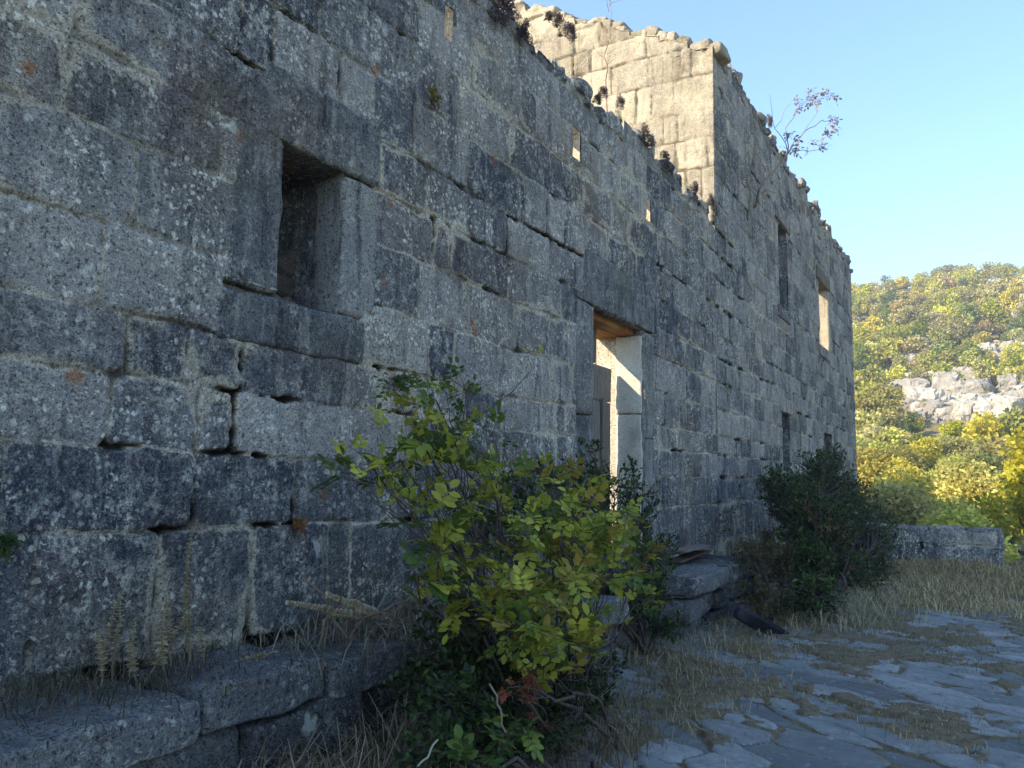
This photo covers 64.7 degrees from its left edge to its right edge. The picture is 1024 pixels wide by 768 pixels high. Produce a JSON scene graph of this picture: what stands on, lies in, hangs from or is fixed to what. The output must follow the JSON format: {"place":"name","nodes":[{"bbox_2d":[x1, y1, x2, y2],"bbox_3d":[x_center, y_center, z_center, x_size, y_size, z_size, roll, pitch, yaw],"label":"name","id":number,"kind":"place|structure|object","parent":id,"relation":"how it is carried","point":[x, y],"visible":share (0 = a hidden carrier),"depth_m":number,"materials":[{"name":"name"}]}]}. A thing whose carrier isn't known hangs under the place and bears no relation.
{"place":"outdoors","nodes":[
{"label":"outdoors","id":0,"kind":"place"},
{"bbox_2d":[157,554,1023,767],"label":"tall dry grass","id":1,"kind":"structure","parent":0,"point":[888,595],"depth_m":7.05,"materials":[{"name":"plant"}]},
{"bbox_2d":[358,563,1023,767],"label":"stone pavement","id":2,"kind":"structure","parent":0,"point":[815,735],"depth_m":5.50,"materials":[{"name":"stone"}]},
{"bbox_2d":[0,631,406,767],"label":"stone ledge","id":3,"kind":"object","parent":2,"relation":"on","point":[141,736],"visible":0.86,"depth_m":3.49,"materials":[{"name":"stone"}]},
{"bbox_2d":[94,629,107,690],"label":"seed stalk","id":4,"kind":"object","parent":3,"relation":"on","point":[100,662],"visible":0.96,"depth_m":3.28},
{"bbox_2d":[93,602,118,682],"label":"seed stalk","id":5,"kind":"object","parent":3,"relation":"on","point":[107,635],"visible":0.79,"depth_m":3.47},
{"bbox_2d":[109,591,124,682],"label":"seed stalk","id":6,"kind":"object","parent":3,"relation":"on","point":[116,636],"visible":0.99,"depth_m":3.48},
{"bbox_2d":[124,639,138,686],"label":"seed stalk","id":7,"kind":"object","parent":3,"relation":"on","point":[131,663],"visible":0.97,"depth_m":3.37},
{"bbox_2d":[126,617,138,682],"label":"seed stalk","id":8,"kind":"object","parent":3,"relation":"on","point":[132,642],"visible":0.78,"depth_m":3.49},
{"bbox_2d":[154,609,168,675],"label":"seed stalk","id":9,"kind":"object","parent":3,"relation":"on","point":[161,650],"visible":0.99,"depth_m":3.47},
{"bbox_2d":[144,612,188,681],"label":"seed stalk","id":10,"kind":"object","parent":3,"relation":"on","point":[174,632],"visible":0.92,"depth_m":3.52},
{"bbox_2d":[163,593,173,666],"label":"seed stalk","id":11,"kind":"object","parent":3,"relation":"on","point":[168,625],"visible":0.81,"depth_m":3.73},
{"bbox_2d":[181,526,195,661],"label":"seed stalk","id":12,"kind":"object","parent":3,"relation":"on","point":[186,587],"visible":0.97,"depth_m":3.83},
{"bbox_2d":[325,591,400,622],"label":"fallen stalk","id":13,"kind":"object","parent":3,"relation":"on","point":[360,606],"visible":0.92,"depth_m":4.40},
{"bbox_2d":[193,569,556,675],"bbox_3d":[-0.877,1.263,4.742,2.153,0.351,2.180,6,-8,-36],"label":"dead shrub","id":14,"kind":"object","parent":3,"relation":"on","point":[360,622],"visible":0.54,"depth_m":4.42,"materials":[{"name":"plant"}]},
{"bbox_2d":[309,377,568,757],"bbox_3d":[-0.319,0.964,3.991,0.691,2.027,1.684,-3,-8,30],"label":"leafy shrub","id":15,"kind":"object","parent":2,"relation":"on","point":[443,535],"visible":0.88,"depth_m":3.95,"materials":[{"name":"green plant"}]},
{"bbox_2d":[381,594,577,767],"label":"dark shrub","id":16,"kind":"object","parent":2,"relation":"on","point":[466,717],"visible":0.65,"depth_m":3.63,"materials":[{"name":"green plant"}]},
{"bbox_2d":[428,713,551,767],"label":"shrub","id":17,"kind":"object","parent":2,"relation":"on","point":[533,746],"visible":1,"depth_m":2.97,"materials":[{"name":"green plant"}]},
{"bbox_2d":[358,590,629,728],"bbox_3d":[-0.005,1.939,5.760,0.887,0.768,2.421,-3,-8,30],"label":"stone ledge","id":18,"kind":"object","parent":2,"relation":"on","point":[613,617],"visible":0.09,"depth_m":5.48,"materials":[{"name":"stone"}]},
{"bbox_2d":[0,578,574,765],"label":"ledge grass","id":19,"kind":"structure","parent":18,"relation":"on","point":[86,680],"depth_m":3.27,"materials":[{"name":"plant"}]},
{"bbox_2d":[285,600,410,620],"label":"fallen stalk","id":20,"kind":"object","parent":18,"relation":"on","point":[355,614],"visible":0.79,"depth_m":4.34,"materials":[{"name":"plant"}]},
{"bbox_2d":[373,350,516,608],"bbox_3d":[-0.451,0.731,5.052,1.052,1.924,0.378,7,-9,-39],"label":"twig sprout","id":21,"kind":"object","parent":18,"relation":"on","point":[461,405],"visible":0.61,"depth_m":5.17,"materials":[{"name":"green plant"}]},
{"bbox_2d":[433,642,630,763],"bbox_3d":[0.407,1.756,4.851,1.007,0.674,2.518,-3,-8,30],"label":"dark shrub","id":22,"kind":"object","parent":2,"relation":"on","point":[592,709],"visible":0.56,"depth_m":4.24,"materials":[{"name":"green plant"}]},
{"bbox_2d":[442,449,669,733],"bbox_3d":[0.429,1.256,4.929,0.845,1.695,3.169,-1,-7,18],"label":"leafy shrub","id":23,"kind":"object","parent":2,"relation":"on","point":[545,635],"visible":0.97,"depth_m":4.42,"materials":[{"name":"green plant"}]},
{"bbox_2d":[494,663,621,767],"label":"red shrub","id":24,"kind":"object","parent":2,"relation":"on","point":[528,680],"visible":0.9,"depth_m":3.70,"materials":[{"name":"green plant"}]},
{"bbox_2d":[463,436,687,654],"bbox_3d":[0.746,1.365,6.675,1.025,1.907,3.272,-3,-8,30],"label":"dark shrub","id":25,"kind":"object","parent":2,"relation":"on","point":[639,635],"visible":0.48,"depth_m":6.96,"materials":[{"name":"green plant"}]},
{"bbox_2d":[606,554,759,639],"bbox_3d":[2.000,2.361,9.050,1.000,0.749,2.794,-3,-8,30],"label":"stone ledge","id":26,"kind":"object","parent":2,"relation":"on","point":[697,586],"visible":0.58,"depth_m":8.28,"materials":[{"name":"stone"}]},
{"bbox_2d":[665,549,710,562],"bbox_3d":[2.047,1.978,9.306,0.184,0.035,1.354,-2,-6,27],"label":"plank","id":27,"kind":"object","parent":26,"relation":"on","point":[688,556],"visible":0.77,"depth_m":9.20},
{"bbox_2d":[656,550,679,556],"bbox_3d":[1.881,1.919,9.265,0.184,0.035,1.203,-3,-8,32],"label":"plank","id":28,"kind":"object","parent":27,"relation":"on","point":[668,553],"visible":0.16,"depth_m":8.95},
{"bbox_2d":[669,544,710,552],"bbox_3d":[2.037,1.867,9.180,0.186,0.035,1.303,-2,-9,25],"label":"plank","id":29,"kind":"object","parent":28,"relation":"on","point":[687,549],"visible":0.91,"depth_m":9.06,"materials":[{"name":"grey wood"}]},
{"bbox_2d":[694,495,744,558],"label":"thin shrub","id":30,"kind":"object","parent":26,"relation":"on","point":[722,515],"visible":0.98,"depth_m":10.63,"materials":[{"name":"green plant"}]},
{"bbox_2d":[733,607,788,635],"bbox_3d":[2.444,2.368,7.941,0.557,0.141,0.158,27,7,1],"label":"dark stone","id":31,"kind":"object","parent":2,"relation":"on","point":[752,620],"visible":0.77,"depth_m":7.88,"materials":[{"name":"stone"}]},
{"bbox_2d":[724,524,810,626],"bbox_3d":[2.962,2.209,9.130,0.959,1.212,2.192,-3,-8,30],"label":"brown shrub","id":32,"kind":"object","parent":2,"relation":"on","point":[754,561],"visible":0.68,"depth_m":9.17,"materials":[{"name":"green plant"}]},
{"bbox_2d":[756,442,906,623],"bbox_3d":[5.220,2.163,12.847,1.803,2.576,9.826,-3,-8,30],"label":"dark shrub","id":33,"kind":"object","parent":2,"relation":"on","point":[815,484],"visible":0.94,"depth_m":11.06,"materials":[{"name":"green plant"}]},
{"bbox_2d":[864,522,1004,570],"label":"wall","id":34,"kind":"structure","parent":2,"relation":"on","point":[953,541],"depth_m":14.35,"materials":[{"name":"stone"}]},
{"bbox_2d":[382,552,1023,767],"bbox_3d":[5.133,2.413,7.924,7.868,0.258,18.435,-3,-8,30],"label":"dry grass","id":35,"kind":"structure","parent":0,"point":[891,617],"depth_m":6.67,"materials":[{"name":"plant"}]},
{"bbox_2d":[522,0,1023,288],"label":"sky","id":36,"kind":"structure","parent":0,"point":[923,169],"materials":[{"name":"blue"}]},
{"bbox_2d":[582,297,1023,595],"bbox_3d":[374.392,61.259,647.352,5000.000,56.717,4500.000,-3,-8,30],"label":"ground","id":37,"kind":"structure","parent":0,"point":[930,430],"depth_m":85.23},
{"bbox_2d":[0,0,856,701],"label":"ruined building","id":38,"kind":"structure","parent":37,"relation":"on","point":[250,250],"depth_m":5.11,"materials":[{"name":"stone"}]},
{"bbox_2d":[0,531,25,563],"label":"joint fern","id":39,"kind":"object","parent":38,"relation":"attached to","point":[9,538],"visible":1,"depth_m":3.20,"materials":[{"name":"green plant"}]},
{"bbox_2d":[214,61,379,364],"bbox_3d":[-1.405,-0.974,4.910,0.517,1.661,1.284,-3,-8,30],"label":"window","id":40,"kind":"structure","parent":38,"relation":"in","point":[304,118],"depth_m":4.79,"materials":[{"name":"stone"}]},
{"bbox_2d":[487,0,518,27],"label":"crest plant","id":41,"kind":"object","parent":38,"relation":"on","point":[506,11],"visible":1,"depth_m":6.80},
{"bbox_2d":[516,22,534,45],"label":"crest plant","id":42,"kind":"object","parent":38,"relation":"on","point":[524,34],"visible":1,"depth_m":7.12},
{"bbox_2d":[551,11,569,35],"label":"crest plant","id":43,"kind":"object","parent":38,"relation":"on","point":[557,20],"visible":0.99,"depth_m":7.81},
{"bbox_2d":[572,249,656,581],"bbox_3d":[0.949,0.387,8.919,0.745,3.377,2.321,-3,-8,30],"label":"door frame","id":44,"kind":"structure","parent":38,"relation":"in","point":[613,291],"depth_m":9.33,"materials":[{"name":"stone"}]},
{"bbox_2d":[640,122,656,149],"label":"crest plant","id":45,"kind":"object","parent":38,"relation":"on","point":[651,140],"visible":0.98,"depth_m":9.78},
{"bbox_2d":[774,200,790,324],"bbox_3d":[5.486,-2.444,16.691,0.325,2.341,1.411,-3,-8,30],"label":"window","id":46,"kind":"structure","parent":38,"relation":"in","point":[782,218],"depth_m":16.54,"materials":[{"name":"stone"}]},
{"bbox_2d":[753,87,842,207],"bbox_3d":[6.244,-5.171,16.980,0.818,4.574,7.185,-3,-8,34],"label":"wall sapling","id":47,"kind":"object","parent":38,"relation":"attached to","point":[787,135],"visible":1,"depth_m":16.69,"materials":[{"name":"purple plant"}]},
{"bbox_2d":[816,264,830,362],"bbox_3d":[7.795,-1.751,20.848,0.555,2.266,1.811,-3,-8,30],"label":"window","id":48,"kind":"structure","parent":38,"relation":"in","point":[823,282],"depth_m":21.29,"materials":[{"name":"stone"}]},
{"bbox_2d":[853,341,881,368],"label":"hill tree","id":49,"kind":"object","parent":37,"relation":"on","point":[860,351],"visible":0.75,"depth_m":120.32,"materials":[{"name":"green plant"}]},
{"bbox_2d":[853,326,883,347],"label":"hill tree","id":50,"kind":"object","parent":37,"relation":"on","point":[861,330],"visible":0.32,"depth_m":136.04,"materials":[{"name":"green plant"}]},
{"bbox_2d":[855,408,883,436],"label":"hill tree","id":51,"kind":"object","parent":37,"relation":"on","point":[865,419],"visible":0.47,"depth_m":75.65,"materials":[{"name":"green plant"}]},
{"bbox_2d":[855,363,884,390],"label":"hill tree","id":52,"kind":"object","parent":37,"relation":"on","point":[871,369],"visible":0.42,"depth_m":100.06,"materials":[{"name":"green plant"}]},
{"bbox_2d":[861,314,885,336],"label":"hill tree","id":53,"kind":"object","parent":37,"relation":"on","point":[873,323],"visible":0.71,"depth_m":140.58,"materials":[{"name":"yellow plant"}]},
{"bbox_2d":[855,389,892,415],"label":"hill tree","id":54,"kind":"object","parent":37,"relation":"on","point":[868,404],"visible":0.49,"depth_m":84.38,"materials":[{"name":"green plant"}]},
{"bbox_2d":[856,444,893,502],"bbox_3d":[16.626,5.992,38.933,5.174,6.284,4.854,-2,-7,23],"label":"hill tree","id":55,"kind":"object","parent":37,"relation":"on","point":[867,467],"visible":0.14,"depth_m":38.04,"materials":[{"name":"yellow plant"}]},
{"bbox_2d":[862,431,894,452],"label":"hill tree","id":56,"kind":"object","parent":37,"relation":"on","point":[870,438],"visible":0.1,"depth_m":63.50,"materials":[{"name":"green plant"}]},
{"bbox_2d":[861,424,906,445],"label":"hill tree","id":57,"kind":"object","parent":37,"relation":"on","point":[868,430],"visible":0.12,"depth_m":72.56,"materials":[{"name":"green plant"}]},
{"bbox_2d":[868,338,900,370],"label":"hill tree","id":58,"kind":"object","parent":37,"relation":"on","point":[885,351],"visible":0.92,"depth_m":120.05,"materials":[{"name":"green plant"}]},
{"bbox_2d":[863,382,907,410],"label":"hill tree","id":59,"kind":"object","parent":37,"relation":"on","point":[882,389],"visible":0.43,"depth_m":86.56,"materials":[{"name":"green plant"}]},
{"bbox_2d":[872,427,903,450],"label":"hill tree","id":60,"kind":"object","parent":37,"relation":"on","point":[893,439],"visible":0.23,"depth_m":67.78,"materials":[{"name":"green plant"}]},
{"bbox_2d":[870,408,906,430],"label":"hill tree","id":61,"kind":"object","parent":37,"relation":"on","point":[892,417],"visible":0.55,"depth_m":79.33,"materials":[{"name":"green plant"}]},
{"bbox_2d":[878,289,900,310],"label":"hill tree","id":62,"kind":"object","parent":37,"relation":"on","point":[887,298],"visible":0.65,"depth_m":161.19,"materials":[{"name":"green plant"}]},
{"bbox_2d":[875,323,911,342],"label":"hill tree","id":63,"kind":"object","parent":37,"relation":"on","point":[891,331],"visible":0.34,"depth_m":130.53,"materials":[{"name":"green plant"}]},
{"bbox_2d":[884,365,906,381],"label":"hill tree","id":64,"kind":"object","parent":37,"relation":"on","point":[895,374],"visible":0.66,"depth_m":107.26,"materials":[{"name":"yellow plant"}]},
{"bbox_2d":[848,480,946,548],"bbox_3d":[13.122,5.863,28.007,4.438,5.049,4.730,-2,-7,26],"label":"hill tree","id":65,"kind":"object","parent":37,"relation":"on","point":[906,502],"visible":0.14,"depth_m":27.76,"materials":[{"name":"green plant"}]},
{"bbox_2d":[889,355,913,372],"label":"hill tree","id":66,"kind":"object","parent":37,"relation":"on","point":[903,361],"visible":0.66,"depth_m":115.91,"materials":[{"name":"green plant"}]},
{"bbox_2d":[865,463,942,511],"bbox_3d":[15.676,5.904,32.063,5.603,5.532,3.686,5,-8,-33],"label":"hill tree","id":67,"kind":"object","parent":37,"relation":"on","point":[901,474],"visible":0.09,"depth_m":32.00,"materials":[{"name":"green plant"}]},
{"bbox_2d":[881,442,929,471],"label":"hill tree","id":68,"kind":"object","parent":37,"relation":"on","point":[915,459],"visible":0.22,"depth_m":54.87,"materials":[{"name":"green plant"}]},
{"bbox_2d":[897,305,924,324],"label":"hill tree","id":69,"kind":"object","parent":37,"relation":"on","point":[911,314],"visible":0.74,"depth_m":147.88,"materials":[{"name":"green plant"}]},
{"bbox_2d":[904,411,925,433],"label":"hill tree","id":70,"kind":"object","parent":37,"relation":"on","point":[912,426],"visible":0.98,"depth_m":82.11,"materials":[{"name":"green plant"}]},
{"bbox_2d":[901,334,929,354],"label":"hill tree","id":71,"kind":"object","parent":37,"relation":"on","point":[916,344],"visible":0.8,"depth_m":120.35,"materials":[{"name":"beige plant"}]},
{"bbox_2d":[912,315,930,337],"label":"hill tree","id":72,"kind":"object","parent":37,"relation":"on","point":[921,321],"visible":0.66,"depth_m":136.97,"materials":[{"name":"green plant"}]},
{"bbox_2d":[900,436,945,469],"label":"hill tree","id":73,"kind":"object","parent":37,"relation":"on","point":[928,448],"visible":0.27,"depth_m":58.53,"materials":[{"name":"yellow plant"}]},
{"bbox_2d":[909,353,947,377],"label":"hill tree","id":74,"kind":"object","parent":37,"relation":"on","point":[927,360],"visible":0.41,"depth_m":109.99,"materials":[{"name":"green plant"}]},
{"bbox_2d":[856,261,1023,293],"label":"woodland","id":75,"kind":"object","parent":37,"relation":"on","point":[990,271],"visible":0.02,"depth_m":188.46,"materials":[{"name":"green plant"}]},
{"bbox_2d":[928,325,955,347],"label":"hill tree","id":76,"kind":"object","parent":37,"relation":"on","point":[937,333],"visible":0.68,"depth_m":125.78,"materials":[{"name":"green plant"}]},
{"bbox_2d":[928,340,959,358],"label":"hill tree","id":77,"kind":"object","parent":37,"relation":"on","point":[938,349],"visible":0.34,"depth_m":115.93,"materials":[{"name":"green plant"}]},
{"bbox_2d":[930,290,960,305],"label":"hill tree","id":78,"kind":"object","parent":37,"relation":"on","point":[939,297],"visible":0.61,"depth_m":155.56,"materials":[{"name":"green plant"}]},
{"bbox_2d":[929,361,966,383],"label":"hill tree","id":79,"kind":"object","parent":37,"relation":"on","point":[943,365],"visible":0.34,"depth_m":106.33,"materials":[{"name":"green plant"}]},
{"bbox_2d":[938,419,965,441],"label":"hill tree","id":80,"kind":"object","parent":37,"relation":"on","point":[954,428],"visible":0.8,"depth_m":76.76,"materials":[{"name":"green plant"}]},
{"bbox_2d":[936,349,967,367],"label":"hill tree","id":81,"kind":"object","parent":37,"relation":"on","point":[948,356],"visible":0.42,"depth_m":112.71,"materials":[{"name":"green plant"}]},
{"bbox_2d":[917,452,991,490],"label":"hill tree","id":82,"kind":"object","parent":37,"relation":"on","point":[943,457],"visible":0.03,"depth_m":45.88,"materials":[{"name":"yellow plant"}]},
{"bbox_2d":[888,334,1023,424],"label":"rock outcrop","id":83,"kind":"object","parent":37,"relation":"on","point":[965,400],"visible":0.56,"depth_m":93.89,"materials":[{"name":"stone"}]},
{"bbox_2d":[939,309,976,344],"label":"hill tree","id":84,"kind":"object","parent":37,"relation":"on","point":[959,314],"visible":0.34,"depth_m":131.28,"materials":[{"name":"green plant"}]},
{"bbox_2d":[945,316,977,345],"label":"hill tree","id":85,"kind":"object","parent":37,"relation":"on","point":[959,332],"visible":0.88,"depth_m":126.61,"materials":[{"name":"green plant"}]},
{"bbox_2d":[938,435,987,460],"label":"hill tree","id":86,"kind":"object","parent":37,"relation":"on","point":[957,445],"visible":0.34,"depth_m":59.16,"materials":[{"name":"green plant"}]},
{"bbox_2d":[923,496,1015,563],"bbox_3d":[15.914,6.182,29.073,3.564,4.332,3.345,0,-7,11],"label":"hill tree","id":87,"kind":"object","parent":37,"relation":"on","point":[952,504],"visible":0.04,"depth_m":29.27,"materials":[{"name":"green plant"}]},
{"bbox_2d":[919,505,1020,562],"bbox_3d":[13.369,5.857,24.186,4.446,4.460,4.739,3,-7,-15],"label":"hill tree","id":88,"kind":"object","parent":37,"relation":"on","point":[960,516],"visible":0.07,"depth_m":24.15,"materials":[{"name":"green plant"}]},
{"bbox_2d":[957,300,982,323],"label":"hill tree","id":89,"kind":"object","parent":37,"relation":"on","point":[969,307],"visible":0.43,"depth_m":135.93,"materials":[{"name":"green plant"}]},
{"bbox_2d":[959,268,984,288],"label":"hill tree","id":90,"kind":"object","parent":37,"relation":"on","point":[971,274],"visible":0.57,"depth_m":173.84,"materials":[{"name":"green plant"}]},
{"bbox_2d":[958,346,990,366],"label":"hill tree","id":91,"kind":"object","parent":37,"relation":"on","point":[967,359],"visible":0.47,"depth_m":109.17,"materials":[{"name":"green plant"}]},
{"bbox_2d":[929,458,1022,537],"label":"hill tree","id":92,"kind":"object","parent":37,"relation":"on","point":[960,481],"visible":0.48,"depth_m":35.65,"materials":[{"name":"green plant"}]},
{"bbox_2d":[969,358,992,378],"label":"hill tree","id":93,"kind":"object","parent":37,"relation":"on","point":[982,368],"visible":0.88,"depth_m":104.87,"materials":[{"name":"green plant"}]},
{"bbox_2d":[972,318,994,334],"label":"hill tree","id":94,"kind":"object","parent":37,"relation":"on","point":[983,325],"visible":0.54,"depth_m":131.08,"materials":[{"name":"brown plant"}]},
{"bbox_2d":[971,331,999,348],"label":"hill tree","id":95,"kind":"object","parent":37,"relation":"on","point":[983,337],"visible":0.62,"depth_m":122.64,"materials":[{"name":"plant"}]},
{"bbox_2d":[967,452,1004,476],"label":"hill tree","id":96,"kind":"object","parent":37,"relation":"on","point":[990,460],"visible":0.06,"depth_m":48.62,"materials":[{"name":"green plant"}]},
{"bbox_2d":[965,411,1010,446],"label":"hill tree","id":97,"kind":"object","parent":37,"relation":"on","point":[976,428],"visible":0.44,"depth_m":65.55,"materials":[{"name":"yellow plant"}]},
{"bbox_2d":[977,288,999,305],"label":"hill tree","id":98,"kind":"object","parent":37,"relation":"on","point":[990,294],"visible":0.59,"depth_m":150.09,"materials":[{"name":"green plant"}]},
{"bbox_2d":[959,422,1023,555],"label":"hill tree","id":99,"kind":"object","parent":37,"relation":"on","point":[1011,486],"visible":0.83,"depth_m":30.34,"materials":[{"name":"yellow plant"}]},
{"bbox_2d":[984,278,1006,306],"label":"hill tree","id":100,"kind":"object","parent":37,"relation":"on","point":[995,285],"visible":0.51,"depth_m":154.19,"materials":[{"name":"beige plant"}]},
{"bbox_2d":[980,298,1011,335],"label":"hill tree","id":101,"kind":"object","parent":37,"relation":"on","point":[991,311],"visible":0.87,"depth_m":134.88,"materials":[{"name":"green plant"}]},
{"bbox_2d":[978,435,1013,456],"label":"hill tree","id":102,"kind":"object","parent":37,"relation":"on","point":[991,445],"visible":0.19,"depth_m":59.23,"materials":[{"name":"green plant"}]},
{"bbox_2d":[995,405,1023,436],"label":"hill tree","id":103,"kind":"object","parent":37,"relation":"on","point":[1010,421],"visible":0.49,"depth_m":66.18,"materials":[{"name":"green plant"}]},
{"bbox_2d":[998,287,1020,313],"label":"hill tree","id":104,"kind":"object","parent":37,"relation":"on","point":[1009,299],"visible":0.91,"depth_m":145.86,"materials":[{"name":"yellow plant"}]},
{"bbox_2d":[997,352,1023,374],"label":"hill tree","id":105,"kind":"object","parent":37,"relation":"on","point":[1013,360],"visible":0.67,"depth_m":106.33,"materials":[{"name":"green plant"}]},
{"bbox_2d":[999,342,1023,363],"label":"hill tree","id":106,"kind":"object","parent":37,"relation":"on","point":[1018,347],"visible":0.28,"depth_m":109.38,"materials":[{"name":"yellow plant"}]},
{"bbox_2d":[801,501,863,592],"bbox_3d":[4.302,2.179,10.501,0.417,1.318,2.041,-4,-8,37],"label":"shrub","id":107,"kind":"object","parent":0,"point":[828,533],"visible":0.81,"depth_m":10.21,"materials":[{"name":"green plant"}]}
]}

